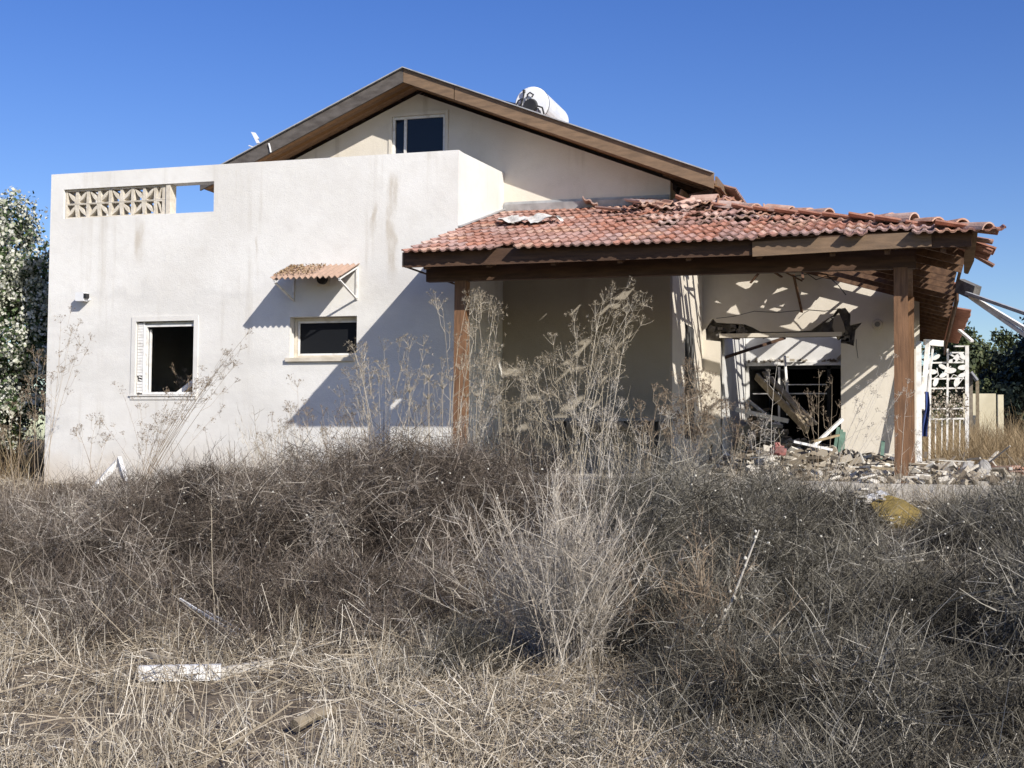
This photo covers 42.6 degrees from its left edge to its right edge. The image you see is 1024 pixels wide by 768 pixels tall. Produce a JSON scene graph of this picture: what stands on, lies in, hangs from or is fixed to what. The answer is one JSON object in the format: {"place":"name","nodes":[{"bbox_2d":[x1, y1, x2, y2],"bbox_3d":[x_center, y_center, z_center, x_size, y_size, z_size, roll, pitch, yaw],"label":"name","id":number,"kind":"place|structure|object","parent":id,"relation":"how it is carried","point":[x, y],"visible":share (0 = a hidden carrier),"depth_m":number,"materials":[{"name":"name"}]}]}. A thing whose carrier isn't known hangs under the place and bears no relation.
{"place":"outdoors","nodes":[
{"label":"outdoors","id":0,"kind":"place"},
{"bbox_2d":[0,440,1023,767],"bbox_3d":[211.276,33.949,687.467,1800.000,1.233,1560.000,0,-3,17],"label":"ground","id":1,"kind":"structure","parent":0,"point":[190,708],"depth_m":7.25,"materials":[{"name":"soil"}]},
{"bbox_2d":[0,389,41,494],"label":"dried weed","id":2,"kind":"object","parent":1,"relation":"on","point":[4,428],"visible":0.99,"depth_m":18.68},
{"bbox_2d":[0,186,50,479],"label":"flowering bush","id":3,"kind":"object","parent":1,"relation":"on","point":[24,286],"visible":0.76,"depth_m":22.58,"materials":[{"name":"green plant"}]},
{"bbox_2d":[21,306,95,489],"bbox_3d":[-6.715,0.207,19.434,1.394,2.764,0.466,-1,-3,26],"label":"leaning weed","id":4,"kind":"object","parent":1,"relation":"on","point":[43,396],"visible":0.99,"depth_m":19.46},
{"bbox_2d":[69,412,113,480],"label":"dried weed","id":5,"kind":"object","parent":1,"relation":"on","point":[104,439],"visible":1,"depth_m":17.61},
{"bbox_2d":[88,460,117,490],"bbox_3d":[-5.290,1.210,17.015,0.411,0.441,0.050,3,-3,-39],"label":"slat","id":6,"kind":"object","parent":1,"relation":"on","point":[112,465],"visible":0.57,"depth_m":17.04,"materials":[{"name":"white paint"}]},
{"bbox_2d":[117,457,127,480],"bbox_3d":[-4.940,1.221,16.750,0.050,0.580,0.890,2,-3,-27],"label":"slat","id":7,"kind":"object","parent":1,"relation":"on","point":[120,462],"visible":0.36,"depth_m":16.96,"materials":[{"name":"white paint"}]},
{"bbox_2d":[141,650,168,661],"bbox_3d":[-2.158,1.646,7.934,0.238,0.045,0.020,-1,-3,36],"label":"stick","id":8,"kind":"object","parent":1,"relation":"on","point":[147,653],"visible":0.71,"depth_m":7.93,"materials":[{"name":"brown wood"}]},
{"bbox_2d":[95,381,224,484],"bbox_3d":[-4.827,0.743,17.477,1.936,1.618,0.802,0,-3,17],"label":"dried fennel","id":9,"kind":"object","parent":1,"relation":"on","point":[96,423],"visible":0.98,"depth_m":17.62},
{"bbox_2d":[138,664,220,681],"bbox_3d":[-1.955,1.702,7.732,0.472,0.094,0.050,1,-3,-7],"label":"board","id":10,"kind":"object","parent":1,"relation":"on","point":[188,666],"visible":0.64,"depth_m":7.71,"materials":[{"name":"white paint"}]},
{"bbox_2d":[133,328,252,481],"bbox_3d":[-4.259,0.402,17.549,1.938,2.276,0.757,0,-3,17],"label":"leaning weed","id":11,"kind":"object","parent":1,"relation":"on","point":[208,383],"visible":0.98,"depth_m":17.64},
{"bbox_2d":[221,659,272,675],"bbox_3d":[-1.625,1.713,7.905,0.414,0.070,0.030,3,-3,-41],"label":"board","id":12,"kind":"object","parent":1,"relation":"on","point":[223,669],"visible":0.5,"depth_m":7.88,"materials":[{"name":"wood"}]},
{"bbox_2d":[256,412,292,471],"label":"dried weed","id":13,"kind":"object","parent":1,"relation":"on","point":[286,425],"visible":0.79,"depth_m":16.71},
{"bbox_2d":[283,374,317,472],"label":"dried fennel","id":14,"kind":"object","parent":1,"relation":"on","point":[313,417],"visible":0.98,"depth_m":16.51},
{"bbox_2d":[0,400,626,665],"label":"brown scrub","id":15,"kind":"object","parent":1,"relation":"on","point":[362,487],"visible":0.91,"depth_m":10.66,"materials":[{"name":"plant"}]},
{"bbox_2d":[179,598,238,634],"bbox_3d":[-2.045,1.563,8.827,0.014,0.174,0.789,3,-3,-42],"label":"strip","id":16,"kind":"object","parent":15,"relation":"on","point":[193,607],"visible":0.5,"depth_m":8.90,"materials":[{"name":"white paint"}]},
{"bbox_2d":[290,704,336,731],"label":"branch","id":17,"kind":"object","parent":1,"relation":"on","point":[305,717],"visible":0.89,"depth_m":6.65,"materials":[{"name":"brown wood"}]},
{"bbox_2d":[312,396,359,450],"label":"dried weed","id":18,"kind":"object","parent":1,"relation":"on","point":[336,424],"visible":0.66,"depth_m":15.92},
{"bbox_2d":[329,353,376,449],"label":"dried fennel","id":19,"kind":"object","parent":1,"relation":"on","point":[352,393],"visible":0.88,"depth_m":15.97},
{"bbox_2d":[339,332,432,498],"bbox_3d":[-1.436,0.476,15.700,1.330,2.160,0.723,-1,-3,30],"label":"dried fennel","id":20,"kind":"object","parent":1,"relation":"on","point":[377,372],"visible":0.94,"depth_m":15.72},
{"bbox_2d":[406,386,413,435],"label":"seed head stalk","id":21,"kind":"object","parent":1,"relation":"on","point":[409,389],"visible":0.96,"depth_m":14.89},
{"bbox_2d":[385,364,451,451],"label":"dried fennel","id":22,"kind":"object","parent":1,"relation":"on","point":[441,379],"visible":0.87,"depth_m":15.05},
{"bbox_2d":[438,383,447,437],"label":"seed head stalk","id":23,"kind":"object","parent":1,"relation":"on","point":[442,387],"visible":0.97,"depth_m":14.78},
{"bbox_2d":[447,374,455,441],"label":"seed head stalk","id":24,"kind":"object","parent":1,"relation":"on","point":[452,378],"visible":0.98,"depth_m":14.75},
{"bbox_2d":[455,364,464,447],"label":"seed head stalk","id":25,"kind":"object","parent":1,"relation":"on","point":[460,368],"visible":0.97,"depth_m":14.73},
{"bbox_2d":[426,286,514,452],"bbox_3d":[-0.491,0.196,15.088,0.944,2.691,1.019,1,-3,-10],"label":"dried fennel","id":26,"kind":"object","parent":1,"relation":"on","point":[469,331],"visible":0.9,"depth_m":15.24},
{"bbox_2d":[472,390,480,438],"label":"seed head stalk","id":27,"kind":"object","parent":1,"relation":"on","point":[476,410],"visible":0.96,"depth_m":14.66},
{"bbox_2d":[453,379,501,454],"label":"dried weed","id":28,"kind":"object","parent":1,"relation":"on","point":[491,412],"visible":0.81,"depth_m":14.67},
{"bbox_2d":[44,66,919,488],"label":"house","id":29,"kind":"structure","parent":1,"relation":"on","point":[372,180],"depth_m":20.47,"materials":[{"name":"paint"}]},
{"bbox_2d":[75,292,90,301],"bbox_3d":[-6.748,-1.366,20.675,0.192,0.141,0.169,0,-3,17],"label":"wall lamp","id":30,"kind":"object","parent":29,"relation":"attached to","point":[81,296],"visible":1,"depth_m":20.60,"materials":[{"name":"white plastic"}]},
{"bbox_2d":[129,315,198,399],"bbox_3d":[-5.356,-0.401,20.364,1.188,1.291,0.230,0,-3,17],"label":"window","id":31,"kind":"structure","parent":29,"relation":"in","point":[144,340],"depth_m":20.41,"materials":[{"name":"white paint"}]},
{"bbox_2d":[170,363,192,389],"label":"dried fennel","id":32,"kind":"object","parent":29,"relation":"in","point":[183,380],"visible":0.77,"depth_m":20.71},
{"bbox_2d":[177,379,192,391],"bbox_3d":[-5.091,0.051,20.502,0.380,0.315,0.020,0,-3,5],"label":"board","id":33,"kind":"object","parent":29,"relation":"attached to","point":[183,389],"visible":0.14,"depth_m":20.49,"materials":[{"name":"white paint"}]},
{"bbox_2d":[248,132,259,146],"bbox_3d":[-4.399,-4.151,22.402,0.206,0.314,0.039,0,-3,17],"label":"antenna fragment","id":34,"kind":"object","parent":29,"relation":"on","point":[255,136],"visible":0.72,"depth_m":22.39,"materials":[{"name":"white plastic"}]},
{"bbox_2d":[270,263,358,301],"bbox_3d":[-2.886,-1.526,19.228,1.130,0.553,0.648,0,-3,17],"label":"awning","id":35,"kind":"object","parent":29,"relation":"attached to","point":[331,271],"depth_m":19.18,"materials":[{"name":"ceramic"}]},
{"bbox_2d":[273,263,325,274],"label":"leaf litter","id":36,"kind":"object","parent":35,"relation":"on","point":[300,266],"visible":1,"depth_m":19.34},
{"bbox_2d":[285,317,356,361],"bbox_3d":[-2.810,-0.664,19.589,1.145,0.665,0.260,0,-3,17],"label":"window","id":37,"kind":"structure","parent":29,"relation":"in","point":[316,339],"depth_m":19.67,"materials":[{"name":"white paint"}]},
{"bbox_2d":[388,110,448,153],"bbox_3d":[-1.527,-4.081,21.593,1.041,0.781,0.110,0,-3,17],"label":"window","id":38,"kind":"structure","parent":29,"relation":"in","point":[427,132],"depth_m":21.61,"materials":[{"name":"white paint"}]},
{"bbox_2d":[515,87,568,122],"bbox_3d":[0.500,-4.487,21.905,0.582,0.652,1.423,0,-3,17],"label":"water heater","id":39,"kind":"object","parent":29,"relation":"on","point":[538,99],"visible":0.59,"depth_m":21.29,"materials":[{"name":"white metal"}]},
{"bbox_2d":[725,338,785,358],"bbox_3d":[4.460,-0.665,24.162,1.957,0.536,0.050,3,-4,-44],"label":"plank","id":40,"kind":"object","parent":29,"relation":"attached to","point":[753,347],"visible":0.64,"depth_m":24.15,"materials":[{"name":"brown wood"}]},
{"bbox_2d":[771,376,816,424],"bbox_3d":[4.966,0.280,23.228,0.040,0.909,1.693,1,-3,-16],"label":"plank","id":41,"kind":"object","parent":29,"relation":"attached to","point":[805,411],"visible":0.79,"depth_m":22.90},
{"bbox_2d":[872,319,882,329],"bbox_3d":[6.237,-1.019,22.395,0.180,0.178,0.061,0,-3,17],"label":"wall light","id":42,"kind":"object","parent":29,"relation":"attached to","point":[877,324],"visible":1,"depth_m":22.38,"materials":[{"name":"metal"}]},
{"bbox_2d":[922,342,929,409],"bbox_3d":[7.218,-0.139,22.922,0.070,1.207,0.480,-1,-3,32],"label":"metal post","id":43,"kind":"object","parent":29,"relation":"attached to","point":[925,367],"visible":0.86,"depth_m":22.92,"materials":[{"name":"metal"}]},
{"bbox_2d":[922,392,929,436],"bbox_3d":[7.183,0.522,22.797,0.151,0.779,0.160,0,-3,17],"label":"cloth","id":44,"kind":"object","parent":43,"relation":"hanging from","point":[925,418],"visible":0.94,"depth_m":22.79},
{"bbox_2d":[923,339,943,346],"bbox_3d":[7.435,-0.725,23.146,0.336,0.125,0.100,1,-3,-1],"label":"crossbar","id":45,"kind":"object","parent":43,"relation":"attached to","point":[939,343],"visible":1,"depth_m":23.10,"materials":[{"name":"white paint"}]},
{"bbox_2d":[927,346,933,391],"bbox_3d":[7.346,-0.228,23.044,0.030,0.926,0.346,-1,-3,36],"label":"metal rod","id":46,"kind":"object","parent":45,"relation":"attached to","point":[930,369],"visible":1,"depth_m":23.05,"materials":[{"name":"white paint"}]},
{"bbox_2d":[473,343,535,478],"bbox_3d":[-0.013,0.534,14.898,0.755,2.017,0.734,2,-3,-22],"label":"dried fennel","id":47,"kind":"object","parent":1,"relation":"on","point":[493,368],"visible":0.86,"depth_m":14.92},
{"bbox_2d":[396,414,615,663],"bbox_3d":[-0.021,0.934,8.222,1.283,1.563,1.555,0,-3,17],"label":"broom shrub","id":48,"kind":"object","parent":1,"relation":"on","point":[505,591],"visible":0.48,"depth_m":8.11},
{"bbox_2d":[0,463,1023,767],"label":"straw","id":49,"kind":"object","parent":1,"relation":"on","point":[494,693],"visible":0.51,"depth_m":6.87,"materials":[{"name":"plant"}]},
{"bbox_2d":[0,400,1023,481],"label":"field weeds","id":50,"kind":"object","parent":1,"relation":"on","point":[985,444],"visible":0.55,"depth_m":22.38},
{"bbox_2d":[31,467,1014,614],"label":"snails","id":51,"kind":"object","parent":1,"relation":"on","point":[585,513],"visible":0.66,"depth_m":8.41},
{"bbox_2d":[503,357,552,481],"bbox_3d":[0.169,0.628,14.342,0.565,1.846,0.372,0,-3,17],"label":"dried fennel","id":52,"kind":"object","parent":1,"relation":"on","point":[517,403],"visible":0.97,"depth_m":14.35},
{"bbox_2d":[394,401,705,678],"bbox_3d":[0.243,0.972,7.901,2.080,1.753,1.424,0,-3,17],"label":"broom shrub","id":53,"kind":"object","parent":1,"relation":"on","point":[572,617],"visible":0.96,"depth_m":7.69,"materials":[{"name":"plant"}]},
{"bbox_2d":[500,277,653,513],"bbox_3d":[0.693,0.179,14.434,1.629,2.738,1.019,0,-3,17],"label":"dried fennel","id":54,"kind":"object","parent":1,"relation":"on","point":[588,381],"visible":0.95,"depth_m":14.44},
{"bbox_2d":[567,371,627,502],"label":"dried weed","id":55,"kind":"object","parent":1,"relation":"on","point":[599,410],"visible":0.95,"depth_m":13.95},
{"bbox_2d":[215,393,1023,522],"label":"dry stems","id":56,"kind":"object","parent":1,"relation":"on","point":[852,487],"visible":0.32,"depth_m":14.32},
{"bbox_2d":[565,405,675,484],"bbox_3d":[1.143,0.881,13.747,1.177,1.329,0.400,0,-3,11],"label":"dried fennel","id":57,"kind":"object","parent":1,"relation":"on","point":[611,426],"visible":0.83,"depth_m":13.72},
{"bbox_2d":[626,381,669,470],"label":"dried weed","id":58,"kind":"object","parent":1,"relation":"on","point":[641,400],"visible":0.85,"depth_m":14.49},
{"bbox_2d":[656,357,731,471],"bbox_3d":[2.057,0.597,14.991,0.844,1.850,0.639,2,-3,-23],"label":"dried fennel","id":59,"kind":"object","parent":1,"relation":"on","point":[677,414],"visible":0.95,"depth_m":15.01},
{"bbox_2d":[368,416,1023,767],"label":"grey scrub","id":60,"kind":"object","parent":1,"relation":"on","point":[941,624],"visible":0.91,"depth_m":7.65,"materials":[{"name":"plant"}]},
{"bbox_2d":[586,500,807,676],"bbox_3d":[1.100,1.209,7.681,1.237,1.076,1.139,1,-3,-15],"label":"broom shrub","id":61,"kind":"object","parent":1,"relation":"on","point":[695,593],"visible":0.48,"depth_m":7.59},
{"bbox_2d":[401,190,1020,501],"bbox_3d":[4.567,-0.548,23.536,7.580,4.536,16.636,0,-3,17],"label":"porch","id":62,"kind":"object","parent":1,"relation":"on","point":[906,260],"visible":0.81,"depth_m":16.62,"materials":[{"name":"brown wood"}]},
{"bbox_2d":[494,213,563,222],"bbox_3d":[0.279,-2.396,19.027,1.075,0.271,0.818,0,-3,17],"label":"cloth","id":63,"kind":"object","parent":62,"relation":"on","point":[537,217],"visible":1,"depth_m":18.95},
{"bbox_2d":[547,418,663,471],"bbox_3d":[1.402,0.922,19.658,1.630,0.815,0.750,0,-3,17],"label":"table","id":64,"kind":"object","parent":62,"relation":"on","point":[626,420],"visible":0.5,"depth_m":19.54,"materials":[{"name":"metal"}]},
{"bbox_2d":[657,354,1023,485],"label":"rubble","id":65,"kind":"object","parent":62,"relation":"on","point":[785,440],"visible":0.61,"depth_m":18.50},
{"bbox_2d":[735,407,788,422],"bbox_3d":[4.575,0.573,24.015,1.008,0.292,0.050,-1,-3,29],"label":"bar","id":66,"kind":"object","parent":65,"relation":"on","point":[775,418],"visible":1,"depth_m":23.99,"materials":[{"name":"white paint"}]},
{"bbox_2d":[747,399,778,423],"bbox_3d":[4.764,0.559,24.743,0.769,0.566,0.040,-2,-3,41],"label":"bar","id":67,"kind":"object","parent":65,"relation":"on","point":[755,406],"visible":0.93,"depth_m":24.84,"materials":[{"name":"grey paint"}]},
{"bbox_2d":[770,442,786,455],"bbox_3d":[3.623,0.886,17.893,0.237,0.186,0.232,0,-3,17],"label":"plastic scrap","id":68,"kind":"object","parent":65,"relation":"on","point":[780,451],"visible":0.9,"depth_m":17.85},
{"bbox_2d":[754,373,809,432],"bbox_3d":[4.757,0.323,23.185,0.050,1.104,1.716,1,-3,-21],"label":"plank","id":69,"kind":"object","parent":65,"relation":"on","point":[782,403],"visible":1,"depth_m":23.13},
{"bbox_2d":[783,356,788,403],"bbox_3d":[5.251,-0.027,25.092,0.040,1.047,0.258,1,-3,-7],"label":"rail","id":70,"kind":"object","parent":65,"relation":"on","point":[785,371],"visible":0.64,"depth_m":25.12,"materials":[{"name":"metal"}]},
{"bbox_2d":[762,371,813,425],"bbox_3d":[4.876,0.245,23.257,0.090,1.012,1.627,1,-3,-19],"label":"plank","id":71,"kind":"object","parent":65,"relation":"on","point":[785,396],"visible":1,"depth_m":23.23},
{"bbox_2d":[793,440,832,450],"bbox_3d":[3.726,0.765,16.255,0.474,0.128,0.100,0,-3,5],"label":"board","id":72,"kind":"object","parent":65,"relation":"on","point":[812,445],"visible":1,"depth_m":16.21,"materials":[{"name":"white paint"}]},
{"bbox_2d":[806,418,843,451],"bbox_3d":[5.230,0.853,21.915,0.826,0.584,0.050,2,-3,-32],"label":"plank","id":73,"kind":"object","parent":65,"relation":"on","point":[833,427],"visible":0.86,"depth_m":21.96,"materials":[{"name":"white paint"}]},
{"bbox_2d":[811,434,839,442],"bbox_3d":[4.679,0.811,19.573,0.419,0.128,0.100,1,-3,-12],"label":"board","id":74,"kind":"object","parent":65,"relation":"on","point":[828,437],"visible":0.93,"depth_m":19.54,"materials":[{"name":"brown wood"}]},
{"bbox_2d":[834,427,839,446],"bbox_3d":[5.437,0.963,22.003,0.050,0.496,0.523,-1,-3,22],"label":"green board","id":75,"kind":"object","parent":65,"relation":"on","point":[836,438],"visible":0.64,"depth_m":22.04,"materials":[{"name":"paint"}]},
{"bbox_2d":[838,429,842,451],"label":"green board","id":76,"kind":"object","parent":65,"relation":"on","point":[840,440],"visible":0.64,"depth_m":22.01,"materials":[{"name":"paint"}]},
{"bbox_2d":[841,432,845,449],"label":"green board","id":77,"kind":"object","parent":65,"relation":"on","point":[843,438],"visible":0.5,"depth_m":22.05,"materials":[{"name":"paint"}]},
{"bbox_2d":[880,441,884,458],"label":"green board","id":78,"kind":"object","parent":65,"relation":"on","point":[882,447],"visible":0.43,"depth_m":19.67,"materials":[{"name":"paint"}]},
{"bbox_2d":[870,466,909,471],"bbox_3d":[4.652,1.049,16.166,0.466,0.072,0.100,0,-3,5],"label":"board","id":79,"kind":"object","parent":65,"relation":"on","point":[884,468],"visible":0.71,"depth_m":16.12,"materials":[{"name":"brown wood"}]},
{"bbox_2d":[959,462,973,470],"bbox_3d":[5.761,1.075,16.619,0.190,0.212,0.330,0,-3,17],"label":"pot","id":80,"kind":"object","parent":65,"relation":"on","point":[970,464],"visible":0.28,"depth_m":16.57,"materials":[{"name":"stone"}]},
{"bbox_2d":[977,459,990,472],"bbox_3d":[5.922,1.066,16.466,0.180,0.240,0.325,0,-3,17],"label":"concrete lump","id":81,"kind":"object","parent":65,"relation":"on","point":[984,466],"visible":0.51,"depth_m":16.43,"materials":[{"name":"concrete"}]},
{"bbox_2d":[916,341,921,462],"bbox_3d":[6.759,0.287,21.786,0.086,2.029,0.483,0,-3,17],"label":"metal post","id":82,"kind":"object","parent":62,"relation":"on","point":[918,392],"visible":0.93,"depth_m":21.75,"materials":[{"name":"metal"}]},
{"bbox_2d":[958,329,973,341],"bbox_3d":[8.131,-0.867,23.514,0.060,0.267,0.466,1,-3,-10],"label":"loose board","id":83,"kind":"object","parent":62,"relation":"attached to","point":[965,335],"visible":1,"depth_m":23.47,"materials":[{"name":"white paint"}]},
{"bbox_2d":[954,279,981,297],"bbox_3d":[6.613,-1.375,19.031,0.120,0.338,0.450,1,-3,-20],"label":"timber stub","id":84,"kind":"object","parent":62,"relation":"attached to","point":[963,286],"visible":0.86,"depth_m":18.99,"materials":[{"name":"wood"}]},
{"bbox_2d":[964,292,1023,314],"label":"pole","id":85,"kind":"object","parent":84,"relation":"attached to","point":[996,303],"visible":1,"depth_m":18.36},
{"bbox_2d":[968,296,1023,336],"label":"pole","id":86,"kind":"object","parent":84,"relation":"attached to","point":[1012,326],"visible":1,"depth_m":18.32,"materials":[{"name":"metal"}]},
{"bbox_2d":[968,296,1023,329],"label":"pole","id":87,"kind":"object","parent":84,"relation":"attached to","point":[1005,316],"visible":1,"depth_m":18.31,"materials":[{"name":"metal"}]},
{"bbox_2d":[696,530,759,675],"bbox_3d":[1.235,1.282,7.576,0.414,0.896,0.044,-1,-3,33],"label":"snail stalk","id":88,"kind":"object","parent":1,"relation":"on","point":[741,575],"visible":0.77,"depth_m":7.54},
{"bbox_2d":[717,399,760,487],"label":"dried weed","id":89,"kind":"object","parent":1,"relation":"on","point":[737,431],"visible":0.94,"depth_m":14.50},
{"bbox_2d":[652,610,873,741],"bbox_3d":[1.205,1.542,6.623,1.194,0.807,0.762,1,-3,-8],"label":"broom shrub","id":90,"kind":"object","parent":1,"relation":"on","point":[735,680],"visible":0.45,"depth_m":6.50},
{"bbox_2d":[742,412,783,479],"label":"dried weed","id":91,"kind":"object","parent":1,"relation":"on","point":[754,437],"visible":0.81,"depth_m":13.04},
{"bbox_2d":[764,358,788,473],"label":"dried fennel","id":92,"kind":"object","parent":1,"relation":"on","point":[772,400],"visible":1,"depth_m":14.91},
{"bbox_2d":[793,369,841,477],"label":"dried fennel","id":93,"kind":"object","parent":1,"relation":"on","point":[818,418],"visible":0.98,"depth_m":16.07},
{"bbox_2d":[826,353,906,502],"bbox_3d":[3.991,0.569,14.981,1.014,1.866,0.411,0,-3,2],"label":"leaning weed","id":94,"kind":"object","parent":1,"relation":"on","point":[862,404],"visible":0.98,"depth_m":14.95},
{"bbox_2d":[867,490,888,499],"bbox_3d":[3.960,1.274,14.431,0.390,0.211,0.199,1,-3,-17],"label":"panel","id":95,"kind":"object","parent":1,"relation":"on","point":[880,491],"visible":0.21,"depth_m":14.49,"materials":[{"name":"white plastic"}]},
{"bbox_2d":[831,487,926,509],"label":"plaster crumbs","id":96,"kind":"object","parent":1,"relation":"on","point":[879,496],"visible":0.26,"depth_m":14.21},
{"bbox_2d":[870,495,921,528],"bbox_3d":[4.048,1.373,13.840,0.535,0.385,0.632,0,-3,17],"label":"cushion","id":97,"kind":"object","parent":1,"relation":"on","point":[895,503],"visible":0.53,"depth_m":13.78,"materials":[{"name":"yellow fabric"}]},
{"bbox_2d":[881,378,920,499],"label":"leaning weed","id":98,"kind":"object","parent":1,"relation":"on","point":[884,419],"visible":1,"depth_m":14.36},
{"bbox_2d":[863,715,941,752],"bbox_3d":[1.883,1.702,6.336,0.372,0.225,0.251,0,-3,17],"label":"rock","id":99,"kind":"object","parent":1,"relation":"on","point":[910,732],"visible":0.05,"depth_m":6.23,"materials":[{"name":"grey stone"}]},
{"bbox_2d":[928,345,968,458],"bbox_3d":[7.884,0.631,23.728,0.734,2.655,0.064,0,-3,17],"label":"metal trellis","id":100,"kind":"object","parent":1,"relation":"on","point":[962,357],"visible":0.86,"depth_m":23.71,"materials":[{"name":"white paint"}]},
{"bbox_2d":[930,386,968,424],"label":"creeper","id":101,"kind":"object","parent":100,"relation":"hanging from","point":[949,404],"visible":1,"depth_m":23.50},
{"bbox_2d":[921,321,1018,435],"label":"olive tree","id":102,"kind":"object","parent":1,"relation":"on","point":[978,356],"visible":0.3,"depth_m":53.59,"materials":[{"name":"green plant"}]},
{"bbox_2d":[940,372,999,432],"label":"olive tree","id":103,"kind":"object","parent":1,"relation":"on","point":[961,395],"visible":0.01,"depth_m":58.00,"materials":[{"name":"green plant"}]},
{"bbox_2d":[922,381,1023,449],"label":"treeline","id":104,"kind":"object","parent":1,"relation":"on","point":[934,412],"visible":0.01,"depth_m":90.43,"materials":[{"name":"green plant"}]},
{"bbox_2d":[969,371,978,433],"bbox_3d":[12.640,0.948,35.866,0.254,2.560,0.900,0,-3,17],"label":"post","id":105,"kind":"object","parent":1,"relation":"on","point":[972,375],"visible":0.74,"depth_m":35.85,"materials":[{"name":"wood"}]},
{"bbox_2d":[963,394,995,439],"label":"yard wall","id":106,"kind":"structure","parent":1,"relation":"on","point":[987,403],"depth_m":39.56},
{"bbox_2d":[979,373,998,410],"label":"olive tree","id":107,"kind":"object","parent":1,"relation":"on","point":[984,388],"visible":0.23,"depth_m":43.11,"materials":[{"name":"green plant"}]},
{"bbox_2d":[997,395,1003,441],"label":"wall pier","id":108,"kind":"structure","parent":1,"relation":"on","point":[1000,408],"depth_m":38.49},
{"bbox_2d":[978,340,1023,434],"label":"evergreen tree","id":109,"kind":"object","parent":1,"relation":"on","point":[985,371],"visible":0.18,"depth_m":46.95,"materials":[{"name":"green plant"}]},
{"bbox_2d":[986,317,1023,418],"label":"evergreen tree","id":110,"kind":"object","parent":1,"relation":"on","point":[1011,388],"visible":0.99,"depth_m":42.90,"materials":[{"name":"green plant"}]},
{"bbox_2d":[994,328,1023,421],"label":"evergreen tree","id":111,"kind":"object","parent":1,"relation":"on","point":[1020,346],"visible":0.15,"depth_m":43.89,"materials":[{"name":"green plant"}]},
{"bbox_2d":[0,0,1023,439],"label":"sky","id":112,"kind":"structure","parent":0,"point":[878,107],"materials":[{"name":"blue"}]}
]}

